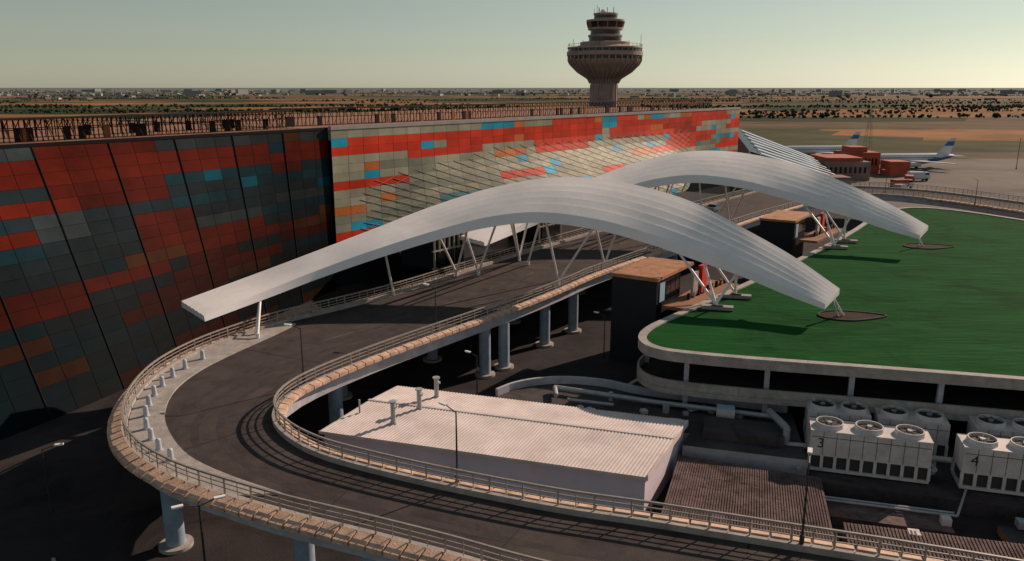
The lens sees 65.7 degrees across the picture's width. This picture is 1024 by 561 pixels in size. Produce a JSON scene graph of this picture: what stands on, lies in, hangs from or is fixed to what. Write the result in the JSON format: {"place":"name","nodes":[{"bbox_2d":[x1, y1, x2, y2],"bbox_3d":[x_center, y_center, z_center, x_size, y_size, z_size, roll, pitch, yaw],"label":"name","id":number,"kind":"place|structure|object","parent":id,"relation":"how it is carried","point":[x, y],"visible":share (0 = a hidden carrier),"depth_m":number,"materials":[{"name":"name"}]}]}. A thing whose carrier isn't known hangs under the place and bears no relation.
{"place":"outdoors","nodes":[
{"label":"outdoors","id":0,"kind":"place"},
{"bbox_2d":[0,208,1015,560],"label":"service yard pavement","id":1,"kind":"structure","parent":0,"point":[106,504],"depth_m":65.90,"materials":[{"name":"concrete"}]},
{"bbox_2d":[41,443,63,512],"bbox_3d":[-32.890,14.253,57.190,1.525,5.215,0.248,-4,14,-17],"label":"street lamp","id":2,"kind":"object","parent":1,"relation":"on","point":[50,505],"visible":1,"depth_m":56.93,"materials":[{"name":"grey metal"}]},
{"bbox_2d":[158,491,193,554],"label":"bridge pillar","id":3,"kind":"structure","parent":1,"relation":"on","point":[177,540],"depth_m":52.49,"materials":[{"name":"concrete"}]},
{"bbox_2d":[171,494,225,560],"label":"street lamp","id":4,"kind":"object","parent":1,"relation":"on","point":[200,519],"visible":1,"depth_m":44.05,"materials":[{"name":"grey metal"}]},
{"bbox_2d":[293,539,314,560],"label":"bridge pillar","id":5,"kind":"structure","parent":1,"relation":"on","point":[304,551],"depth_m":48.27,"materials":[{"name":"concrete"}]},
{"bbox_2d":[328,387,342,423],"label":"bridge pillar","id":6,"kind":"structure","parent":1,"relation":"on","point":[335,401],"depth_m":69.59,"materials":[{"name":"concrete"}]},
{"bbox_2d":[342,385,352,400],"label":"bridge pillar","id":7,"kind":"structure","parent":1,"relation":"on","point":[347,394],"depth_m":78.45,"materials":[{"name":"concrete"}]},
{"bbox_2d":[361,557,375,560],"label":"bridge pillar","id":8,"kind":"structure","parent":1,"relation":"on","point":[364,559],"depth_m":46.66,"materials":[{"name":"concrete"}]},
{"bbox_2d":[0,106,740,439],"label":"airport terminal","id":9,"kind":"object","parent":1,"relation":"on","point":[115,252],"visible":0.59,"depth_m":98.24,"materials":[{"name":"multicoloured"}]},
{"bbox_2d":[0,99,711,142],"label":"rooftop pergola screen","id":10,"kind":"object","parent":9,"relation":"on","point":[24,134],"visible":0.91,"depth_m":115.34,"materials":[{"name":"brown metal"}]},
{"bbox_2d":[401,233,465,269],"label":"entrance portal","id":11,"kind":"object","parent":9,"relation":"on","point":[432,255],"visible":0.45,"depth_m":106.66,"materials":[{"name":"black glass"}]},
{"bbox_2d":[508,223,561,242],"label":"entrance portal","id":12,"kind":"object","parent":9,"relation":"on","point":[554,229],"visible":0.34,"depth_m":124.87,"materials":[{"name":"beige"}]},
{"bbox_2d":[423,349,441,362],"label":"bridge pillar","id":13,"kind":"structure","parent":1,"relation":"on","point":[433,356],"depth_m":89.01,"materials":[{"name":"concrete"}]},
{"bbox_2d":[465,350,477,394],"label":"street lamp","id":14,"kind":"object","parent":1,"relation":"on","point":[467,351],"visible":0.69,"depth_m":76.58,"materials":[{"name":"grey metal"}]},
{"bbox_2d":[475,329,494,378],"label":"bridge pillar","id":15,"kind":"structure","parent":1,"relation":"on","point":[484,371],"depth_m":84.00,"materials":[{"name":"concrete"}]},
{"bbox_2d":[318,376,688,512],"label":"metal shed","id":16,"kind":"structure","parent":1,"relation":"on","point":[621,454],"depth_m":61.59,"materials":[{"name":"white metal"}]},
{"bbox_2d":[494,322,513,370],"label":"bridge pillar","id":17,"kind":"structure","parent":1,"relation":"on","point":[503,364],"depth_m":86.31,"materials":[{"name":"concrete"}]},
{"bbox_2d":[509,319,519,323],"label":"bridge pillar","id":18,"kind":"structure","parent":1,"relation":"on","point":[516,321],"depth_m":103.61,"materials":[{"name":"concrete"}]},
{"bbox_2d":[535,305,553,347],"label":"bridge pillar","id":19,"kind":"structure","parent":1,"relation":"on","point":[544,341],"depth_m":93.93,"materials":[{"name":"concrete"}]},
{"bbox_2d":[564,292,581,333],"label":"bridge pillar","id":20,"kind":"structure","parent":1,"relation":"on","point":[572,328],"depth_m":99.28,"materials":[{"name":"concrete"}]},
{"bbox_2d":[594,311,604,356],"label":"street lamp","id":21,"kind":"object","parent":1,"relation":"on","point":[604,334],"visible":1,"depth_m":90.10,"materials":[{"name":"grey metal"}]},
{"bbox_2d":[487,376,807,475],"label":"plant room roof","id":22,"kind":"structure","parent":1,"relation":"on","point":[749,434],"depth_m":68.75,"materials":[{"name":"paint"}]},
{"bbox_2d":[669,254,677,259],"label":"bridge pillar","id":23,"kind":"structure","parent":1,"relation":"on","point":[674,257],"depth_m":122.10,"materials":[{"name":"concrete"}]},
{"bbox_2d":[661,454,833,544],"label":"corrugated roof","id":24,"kind":"structure","parent":1,"relation":"on","point":[720,486],"depth_m":56.26,"materials":[{"name":"metal"}]},
{"bbox_2d":[637,207,1023,442],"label":"parking building","id":25,"kind":"structure","parent":1,"relation":"on","point":[956,398],"depth_m":68.30,"materials":[{"name":"concrete"}]},
{"bbox_2d":[647,208,1023,376],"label":"turf roof lawn","id":26,"kind":"structure","parent":25,"relation":"on","point":[959,306],"depth_m":82.16,"materials":[{"name":"green plant"}]},
{"bbox_2d":[702,304,733,310],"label":"strut footing","id":27,"kind":"object","parent":26,"relation":"on","point":[719,307],"visible":1,"depth_m":82.15,"materials":[{"name":"grey concrete"}]},
{"bbox_2d":[722,292,750,298],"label":"strut footing","id":28,"kind":"object","parent":26,"relation":"on","point":[737,295],"visible":0.84,"depth_m":86.61,"materials":[{"name":"grey concrete"}]},
{"bbox_2d":[824,244,847,248],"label":"strut footing","id":29,"kind":"object","parent":26,"relation":"on","point":[836,247],"visible":1,"depth_m":113.30,"materials":[{"name":"grey concrete"}]},
{"bbox_2d":[834,239,857,242],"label":"strut footing","id":30,"kind":"object","parent":26,"relation":"on","point":[847,241],"visible":0.91,"depth_m":117.74,"materials":[{"name":"grey concrete"}]},
{"bbox_2d":[818,299,886,321],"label":"planter opening","id":31,"kind":"object","parent":25,"relation":"on","point":[844,315],"visible":0.97,"depth_m":79.86,"materials":[{"name":"grey concrete"}]},
{"bbox_2d":[903,239,954,248],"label":"planter opening","id":32,"kind":"object","parent":25,"relation":"on","point":[918,245],"visible":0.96,"depth_m":115.00,"materials":[{"name":"grey concrete"}]},
{"bbox_2d":[807,444,1023,543],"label":"plant platform","id":33,"kind":"structure","parent":1,"relation":"on","point":[937,501],"depth_m":57.18,"materials":[{"name":"metal"}]},
{"bbox_2d":[803,398,871,442],"bbox_3d":[26.954,11.823,65.798,4.900,3.360,2.640,4,14,16],"label":"rooftop chiller","id":34,"kind":"object","parent":33,"relation":"on","point":[848,411],"visible":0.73,"depth_m":64.92,"materials":[{"name":"grey metal"}]},
{"bbox_2d":[766,408,951,474],"bbox_3d":[27.225,12.936,62.898,12.677,2.671,6.592,2,14,7],"label":"chiller pipework","id":35,"kind":"object","parent":33,"relation":"on","point":[778,420],"visible":0.66,"depth_m":62.98,"materials":[{"name":"metal"}]},
{"bbox_2d":[805,416,933,483],"bbox_3d":[27.330,12.842,60.982,8.600,3.660,2.640,4,14,16],"label":"rooftop chiller","id":36,"kind":"object","parent":33,"relation":"on","point":[900,452],"visible":1,"depth_m":59.97,"materials":[{"name":"grey metal"}]},
{"bbox_2d":[872,405,950,456],"bbox_3d":[32.246,12.192,64.286,5.300,3.360,2.640,4,14,16],"label":"rooftop chiller","id":37,"kind":"object","parent":33,"relation":"on","point":[935,424],"visible":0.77,"depth_m":63.10,"materials":[{"name":"grey metal"}]},
{"bbox_2d":[950,432,1023,495],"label":"rooftop chiller","id":38,"kind":"object","parent":33,"relation":"on","point":[981,461],"visible":1,"depth_m":57.72,"materials":[{"name":"grey metal"}]},
{"bbox_2d":[966,414,1023,438],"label":"rooftop chiller","id":39,"kind":"object","parent":33,"relation":"on","point":[996,426],"visible":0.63,"depth_m":61.77,"materials":[{"name":"grey metal"}]},
{"bbox_2d":[842,522,1023,560],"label":"corrugated roof","id":40,"kind":"structure","parent":1,"relation":"on","point":[1007,549],"depth_m":51.50,"materials":[{"name":"metal"}]},
{"bbox_2d":[0,88,1023,218],"bbox_3d":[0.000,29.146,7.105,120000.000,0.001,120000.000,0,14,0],"label":"ground","id":41,"kind":"structure","parent":0,"point":[971,133],"depth_m":1216.27,"materials":[{"name":"brown soil"}]},
{"bbox_2d":[0,89,1023,118],"bbox_3d":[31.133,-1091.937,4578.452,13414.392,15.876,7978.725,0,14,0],"label":"distant trees","id":42,"kind":"object","parent":41,"relation":"on","point":[990,107],"visible":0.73,"depth_m":1224.02,"materials":[{"name":"green plant"}]},
{"bbox_2d":[0,88,1023,100],"bbox_3d":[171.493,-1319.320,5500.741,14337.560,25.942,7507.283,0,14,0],"label":"distant town buildings","id":43,"kind":"structure","parent":41,"relation":"on","point":[496,93],"depth_m":3404.97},
{"bbox_2d":[786,132,860,154],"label":"airplane","id":44,"kind":"object","parent":41,"relation":"on","point":[829,149],"visible":0.67,"depth_m":340.69,"materials":[{"name":"grey metal"}]},
{"bbox_2d":[863,109,872,150],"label":"lattice mast","id":45,"kind":"object","parent":41,"relation":"on","point":[871,111],"visible":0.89,"depth_m":383.75,"materials":[{"name":"metal"}]},
{"bbox_2d":[0,0,1023,87],"label":"sky","id":46,"kind":"structure","parent":0,"point":[44,43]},
{"bbox_2d":[107,185,1023,560],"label":"elevated road","id":47,"kind":"structure","parent":0,"point":[213,411],"depth_m":53.19,"materials":[{"name":"paint"}]},
{"bbox_2d":[142,405,149,416],"bbox_3d":[-26.783,9.499,57.913,0.537,0.850,0.537,0,14,0],"label":"bollard","id":48,"kind":"object","parent":47,"relation":"on","point":[145,411],"visible":0.98,"depth_m":57.79,"materials":[{"name":"white concrete"}]},
{"bbox_2d":[143,417,149,429],"bbox_3d":[-25.721,10.039,55.699,0.537,0.850,0.537,0,14,0],"label":"bollard","id":49,"kind":"object","parent":47,"relation":"on","point":[146,423],"visible":0.86,"depth_m":55.56,"materials":[{"name":"white concrete"}]},
{"bbox_2d":[146,395,152,406],"bbox_3d":[-27.431,9.040,59.797,0.537,0.850,0.537,0,14,0],"label":"bollard","id":50,"kind":"object","parent":47,"relation":"on","point":[148,401],"visible":0.88,"depth_m":59.67,"materials":[{"name":"white concrete"}]},
{"bbox_2d":[147,427,155,440],"bbox_3d":[-24.635,10.449,54.016,0.537,0.850,0.537,0,14,0],"label":"bollard","id":51,"kind":"object","parent":47,"relation":"on","point":[151,437],"visible":0.99,"depth_m":53.90,"materials":[{"name":"white concrete"}]},
{"bbox_2d":[151,385,157,396],"bbox_3d":[-27.895,8.569,61.731,0.537,0.850,0.537,0,14,0],"label":"bollard","id":52,"kind":"object","parent":47,"relation":"on","point":[154,391],"visible":0.99,"depth_m":61.60,"materials":[{"name":"white concrete"}]},
{"bbox_2d":[155,438,162,451],"bbox_3d":[-23.401,10.835,52.434,0.537,0.850,0.537,0,14,0],"label":"bollard","id":53,"kind":"object","parent":47,"relation":"on","point":[158,444],"visible":0.92,"depth_m":52.30,"materials":[{"name":"white concrete"}]},
{"bbox_2d":[159,376,165,386],"bbox_3d":[-28.145,8.088,63.701,0.537,0.850,0.537,0,14,0],"label":"bollard","id":54,"kind":"object","parent":47,"relation":"on","point":[162,381],"visible":1,"depth_m":63.57,"materials":[{"name":"white concrete"}]},
{"bbox_2d":[166,448,174,461],"bbox_3d":[-21.995,11.186,50.995,0.537,0.850,0.537,0,14,0],"label":"bollard","id":55,"kind":"object","parent":47,"relation":"on","point":[170,453],"visible":0.84,"depth_m":50.85,"materials":[{"name":"white concrete"}]},
{"bbox_2d":[169,367,175,377],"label":"bollard","id":56,"kind":"object","parent":47,"relation":"on","point":[172,373],"visible":1,"depth_m":65.55,"materials":[{"name":"white concrete"}]},
{"bbox_2d":[182,359,188,369],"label":"bollard","id":57,"kind":"object","parent":47,"relation":"on","point":[184,362],"visible":1,"depth_m":67.53,"materials":[{"name":"white concrete"}]},
{"bbox_2d":[200,350,205,359],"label":"bollard","id":58,"kind":"object","parent":47,"relation":"on","point":[202,355],"visible":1,"depth_m":69.91,"materials":[{"name":"white concrete"}]},
{"bbox_2d":[283,323,305,382],"bbox_3d":[-17.420,5.829,63.541,1.523,4.815,0.251,3,14,13],"label":"street lamp","id":59,"kind":"object","parent":47,"relation":"on","point":[286,324],"visible":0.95,"depth_m":63.28,"materials":[{"name":"grey metal"}]},
{"bbox_2d":[423,283,437,330],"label":"street lamp","id":60,"kind":"object","parent":47,"relation":"on","point":[435,306],"visible":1,"depth_m":76.85,"materials":[{"name":"grey metal"}]},
{"bbox_2d":[438,401,458,482],"bbox_3d":[-3.771,9.719,47.587,1.521,4.815,0.252,12,18,41],"label":"street lamp","id":61,"kind":"object","parent":47,"relation":"on","point":[443,403],"visible":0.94,"depth_m":47.18,"materials":[{"name":"grey metal"}]},
{"bbox_2d":[181,177,839,337],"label":"roof canopy","id":62,"kind":"object","parent":47,"relation":"on","point":[681,227],"visible":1,"depth_m":87.93,"materials":[{"name":"grey metal"}]},
{"bbox_2d":[121,181,1023,560],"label":"road railing","id":63,"kind":"object","parent":47,"relation":"on","point":[251,487],"visible":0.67,"depth_m":48.01,"materials":[{"name":"metal"}]},
{"bbox_2d":[273,189,1023,560],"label":"road railing","id":64,"kind":"object","parent":47,"relation":"on","point":[651,503],"visible":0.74,"depth_m":46.32,"materials":[{"name":"metal"}]},
{"bbox_2d":[460,151,927,245],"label":"roof canopy","id":65,"kind":"object","parent":47,"relation":"on","point":[805,186],"visible":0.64,"depth_m":120.18,"materials":[{"name":"grey metal"}]},
{"bbox_2d":[706,203,722,211],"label":"car","id":66,"kind":"object","parent":47,"relation":"on","point":[714,207],"visible":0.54,"depth_m":153.51,"materials":[{"name":"grey paint"}]},
{"bbox_2d":[799,447,812,544],"bbox_3d":[15.329,11.243,41.335,0.251,4.815,1.524,5,15,20],"label":"street lamp","id":67,"kind":"object","parent":47,"relation":"on","point":[802,535],"visible":1,"depth_m":40.91,"materials":[{"name":"grey metal"}]},
{"bbox_2d":[567,7,642,106],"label":"control tower","id":68,"kind":"structure","parent":0,"point":[605,59],"depth_m":281.75,"materials":[{"name":"concrete"}]},
{"bbox_2d":[610,257,738,363],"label":"parking access tower","id":69,"kind":"structure","parent":0,"point":[645,292],"depth_m":87.95,"materials":[{"name":"brown"}]},
{"bbox_2d":[759,210,841,257],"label":"parking access tower","id":70,"kind":"structure","parent":0,"point":[784,230],"depth_m":124.36,"materials":[{"name":"brown"}]},
{"bbox_2d":[810,145,910,184],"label":"cargo building","id":71,"kind":"structure","parent":0,"point":[853,163],"depth_m":270.55,"materials":[{"name":"brick"}]},
{"bbox_2d":[851,159,1023,218],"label":"airport apron pavement","id":72,"kind":"structure","parent":0,"point":[1000,176],"depth_m":268.37,"materials":[{"name":"concrete"}]},
{"bbox_2d":[737,128,833,174],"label":"louvred concourse","id":73,"kind":"structure","parent":72,"relation":"on","point":[750,143],"depth_m":255.18,"materials":[{"name":"white metal"}]},
{"bbox_2d":[893,183,908,187],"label":"airport service truck","id":74,"kind":"object","parent":72,"relation":"on","point":[899,186],"visible":0.21,"depth_m":226.36,"materials":[{"name":"grey paint"}]},
{"bbox_2d":[890,179,913,188],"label":"airport service truck","id":75,"kind":"object","parent":72,"relation":"on","point":[904,181],"visible":0.43,"depth_m":239.00,"materials":[{"name":"metal"}]},
{"bbox_2d":[904,174,913,181],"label":"airport service truck","id":76,"kind":"object","parent":72,"relation":"on","point":[908,176],"visible":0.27,"depth_m":248.59,"materials":[{"name":"metal"}]},
{"bbox_2d":[907,171,929,180],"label":"airport service truck","id":77,"kind":"object","parent":72,"relation":"on","point":[921,175],"visible":0.69,"depth_m":260.24,"materials":[{"name":"grey metal"}]},
{"bbox_2d":[880,138,963,167],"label":"airplane","id":78,"kind":"object","parent":72,"relation":"on","point":[916,160],"visible":0.81,"depth_m":302.14,"materials":[{"name":"grey metal"}]},
{"bbox_2d":[881,153,1023,154],"bbox_3d":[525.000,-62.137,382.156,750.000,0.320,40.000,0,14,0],"label":"taxiway road","id":79,"kind":"structure","parent":0,"point":[982,153],"depth_m":369.75,"materials":[{"name":"grey asphalt"}]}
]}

